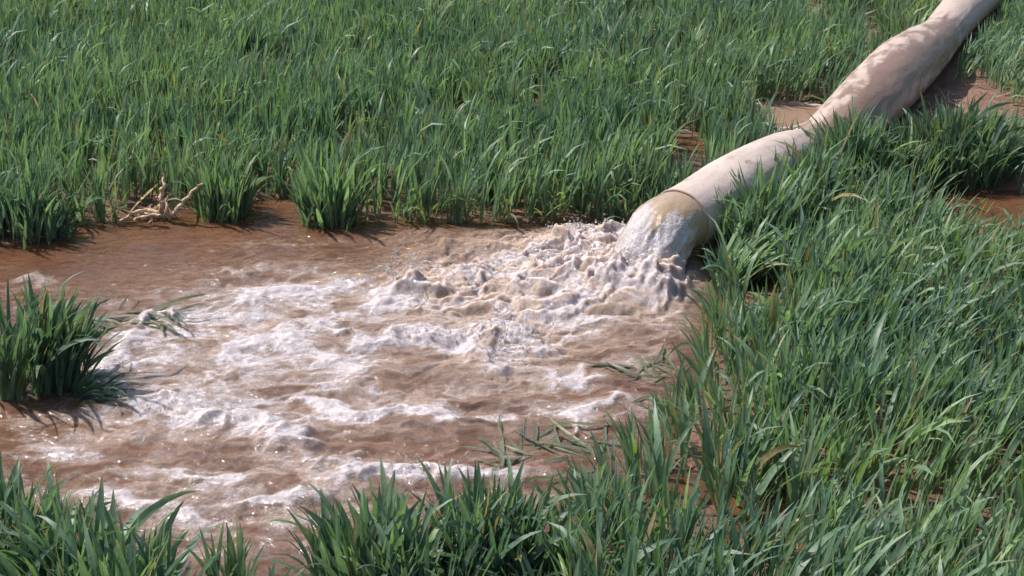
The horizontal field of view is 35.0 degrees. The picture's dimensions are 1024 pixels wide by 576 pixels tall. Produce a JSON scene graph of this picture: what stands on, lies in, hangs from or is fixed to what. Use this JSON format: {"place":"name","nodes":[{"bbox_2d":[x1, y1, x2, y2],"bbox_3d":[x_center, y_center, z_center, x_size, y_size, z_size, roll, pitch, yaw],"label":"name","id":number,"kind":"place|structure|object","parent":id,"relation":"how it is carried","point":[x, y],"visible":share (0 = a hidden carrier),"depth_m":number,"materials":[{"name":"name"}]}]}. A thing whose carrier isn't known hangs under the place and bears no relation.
{"place":"outdoors","nodes":[
{"label":"outdoors","id":0,"kind":"place"},
{"bbox_2d":[0,1,1023,575],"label":"water","id":1,"kind":"structure","parent":0,"point":[292,363],"depth_m":4.20,"materials":[{"name":"brown liquid"}]},
{"bbox_2d":[0,451,116,572],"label":"wheat clump","id":2,"kind":"object","parent":1,"relation":"on","point":[8,492],"visible":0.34,"depth_m":3.26,"materials":[{"name":"green plant"}]},
{"bbox_2d":[0,270,162,399],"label":"wheat clump","id":3,"kind":"object","parent":1,"relation":"on","point":[51,350],"visible":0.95,"depth_m":3.98,"materials":[{"name":"green plant"}]},
{"bbox_2d":[0,471,199,575],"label":"wheat clump","id":4,"kind":"object","parent":1,"relation":"on","point":[101,523],"visible":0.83,"depth_m":3.12,"materials":[{"name":"green plant"}]},
{"bbox_2d":[69,367,133,403],"bbox_3d":[-1.011,0.242,3.966,0.203,0.124,0.157,0,22,0],"label":"wheat clump","id":5,"kind":"object","parent":1,"relation":"on","point":[89,386],"visible":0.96,"depth_m":3.98,"materials":[{"name":"green plant"}]},
{"bbox_2d":[29,292,206,332],"bbox_3d":[-1.073,0.062,4.476,0.525,0.042,0.277,3,22,8],"label":"flattened wheat","id":6,"kind":"object","parent":1,"relation":"on","point":[162,306],"visible":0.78,"depth_m":4.46,"materials":[{"name":"green plant"}]},
{"bbox_2d":[45,501,224,575],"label":"wheat clump","id":7,"kind":"object","parent":1,"relation":"on","point":[139,565],"visible":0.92,"depth_m":3.07,"materials":[{"name":"green plant"}]},
{"bbox_2d":[177,142,272,220],"bbox_3d":[-0.911,-0.335,5.213,0.332,0.285,0.237,0,22,0],"label":"wheat clump","id":8,"kind":"object","parent":1,"relation":"on","point":[245,199],"visible":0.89,"depth_m":5.19,"materials":[{"name":"green plant"}]},
{"bbox_2d":[187,518,263,575],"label":"wheat clump","id":9,"kind":"object","parent":1,"relation":"on","point":[234,564],"visible":0.94,"depth_m":3.16,"materials":[{"name":"green plant"}]},
{"bbox_2d":[267,556,313,575],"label":"wheat clump","id":10,"kind":"object","parent":1,"relation":"on","point":[272,572],"visible":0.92,"depth_m":3.14,"materials":[{"name":"green plant"}]},
{"bbox_2d":[279,148,375,229],"bbox_3d":[-0.577,-0.305,5.141,0.321,0.287,0.332,0,22,0],"label":"wheat clump","id":11,"kind":"object","parent":1,"relation":"on","point":[311,199],"visible":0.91,"depth_m":5.12,"materials":[{"name":"green plant"}]},
{"bbox_2d":[261,456,465,575],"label":"wheat clump","id":12,"kind":"object","parent":1,"relation":"on","point":[335,536],"visible":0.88,"depth_m":3.15,"materials":[{"name":"green plant"}]},
{"bbox_2d":[107,209,694,473],"bbox_3d":[-0.214,-0.021,4.547,1.250,0.168,1.964,11,24,25],"label":"water spray","id":13,"kind":"object","parent":1,"relation":"on","point":[393,275],"visible":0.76,"depth_m":4.62,"materials":[{"name":"white liquid"}]},
{"bbox_2d":[296,491,541,575],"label":"wheat clump","id":14,"kind":"object","parent":1,"relation":"on","point":[429,563],"visible":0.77,"depth_m":3.12,"materials":[{"name":"green plant"}]},
{"bbox_2d":[407,450,585,575],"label":"wheat clump","id":15,"kind":"object","parent":1,"relation":"on","point":[465,502],"visible":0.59,"depth_m":3.21,"materials":[{"name":"green plant"}]},
{"bbox_2d":[413,473,616,575],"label":"wheat clump","id":16,"kind":"object","parent":1,"relation":"on","point":[541,557],"visible":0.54,"depth_m":3.18,"materials":[{"name":"green plant"}]},
{"bbox_2d":[460,416,569,470],"bbox_3d":[0.004,0.364,3.753,0.273,0.023,0.315,0,22,0],"label":"flattened wheat","id":17,"kind":"object","parent":1,"relation":"on","point":[498,453],"visible":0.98,"depth_m":3.75,"materials":[{"name":"green plant"}]},
{"bbox_2d":[514,408,620,483],"bbox_3d":[0.159,0.360,3.758,0.291,0.028,0.300,-7,23,-17],"label":"flattened wheat","id":18,"kind":"object","parent":1,"relation":"on","point":[576,440],"visible":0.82,"depth_m":3.76,"materials":[{"name":"green plant"}]},
{"bbox_2d":[562,343,688,402],"bbox_3d":[0.329,0.205,4.144,0.303,0.023,0.292,-15,26,-33],"label":"flattened wheat","id":19,"kind":"object","parent":1,"relation":"on","point":[653,364],"visible":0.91,"depth_m":4.16,"materials":[{"name":"green plant"}]},
{"bbox_2d":[613,191,708,272],"bbox_3d":[0.446,-0.122,4.804,0.240,0.297,0.402,17,28,36],"label":"water jet","id":20,"kind":"object","parent":1,"relation":"on","point":[665,225],"visible":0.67,"depth_m":4.71},
{"bbox_2d":[702,182,744,253],"bbox_3d":[0.632,-0.217,4.933,0.168,0.269,0.179,4,22,9],"label":"wheat clump","id":21,"kind":"object","parent":1,"relation":"on","point":[726,197],"visible":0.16,"depth_m":4.86,"materials":[{"name":"green plant"}]},
{"bbox_2d":[867,88,1023,193],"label":"wheat clump","id":22,"kind":"object","parent":1,"relation":"on","point":[966,131],"visible":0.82,"depth_m":5.49,"materials":[{"name":"green plant"}]},
{"bbox_2d":[0,0,1023,575],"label":"ground","id":23,"kind":"structure","parent":0,"point":[978,86],"depth_m":5.31,"materials":[{"name":"soil"}]},
{"bbox_2d":[0,153,82,248],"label":"wheat clump","id":24,"kind":"object","parent":23,"relation":"on","point":[37,224],"visible":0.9,"depth_m":5.00,"materials":[{"name":"green plant"}]},
{"bbox_2d":[118,173,202,223],"bbox_3d":[-1.108,-0.275,5.151,0.262,0.172,0.151,9,24,22],"label":"root stump","id":25,"kind":"object","parent":23,"relation":"on","point":[152,213],"visible":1,"depth_m":5.16,"materials":[{"name":"beige wood"}]},
{"bbox_2d":[131,185,155,210],"bbox_3d":[-1.193,-0.293,5.274,0.100,0.080,0.011,-11,25,-26],"label":"dry leaf","id":26,"kind":"object","parent":25,"relation":"on","point":[144,195],"visible":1,"depth_m":5.27,"materials":[{"name":"plant"}]},
{"bbox_2d":[0,0,941,245],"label":"wheat crop","id":27,"kind":"object","parent":23,"relation":"on","point":[64,110],"visible":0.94,"depth_m":6.12,"materials":[{"name":"green plant"}]},
{"bbox_2d":[496,0,1023,575],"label":"wheat crop","id":28,"kind":"object","parent":23,"relation":"on","point":[842,318],"visible":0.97,"depth_m":3.76,"materials":[{"name":"green plant"}]},
{"bbox_2d":[708,215,816,287],"bbox_3d":[0.726,-0.080,4.713,0.316,0.243,0.289,11,25,26],"label":"wheat clump","id":29,"kind":"object","parent":23,"relation":"on","point":[767,251],"visible":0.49,"depth_m":4.66,"materials":[{"name":"green plant"}]},
{"bbox_2d":[755,101,822,131],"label":"puddle","id":30,"kind":"object","parent":23,"relation":"on","point":[800,109],"visible":0.54,"depth_m":6.36,"materials":[{"name":"brown liquid"}]},
{"bbox_2d":[785,118,836,139],"bbox_3d":[1.032,-0.477,5.590,0.393,0.210,0.238,0,22,0],"label":"wheat clump","id":31,"kind":"object","parent":23,"relation":"on","point":[799,127],"visible":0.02,"depth_m":5.59,"materials":[{"name":"green plant"}]},
{"bbox_2d":[659,0,1006,251],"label":"irrigation hose","id":32,"kind":"object","parent":23,"relation":"on","point":[894,75],"visible":0.71,"depth_m":5.89,"materials":[{"name":"fabric"}]},
{"bbox_2d":[758,21,1020,125],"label":"straw litter","id":33,"kind":"object","parent":23,"relation":"on","point":[915,103],"visible":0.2,"depth_m":6.49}
]}

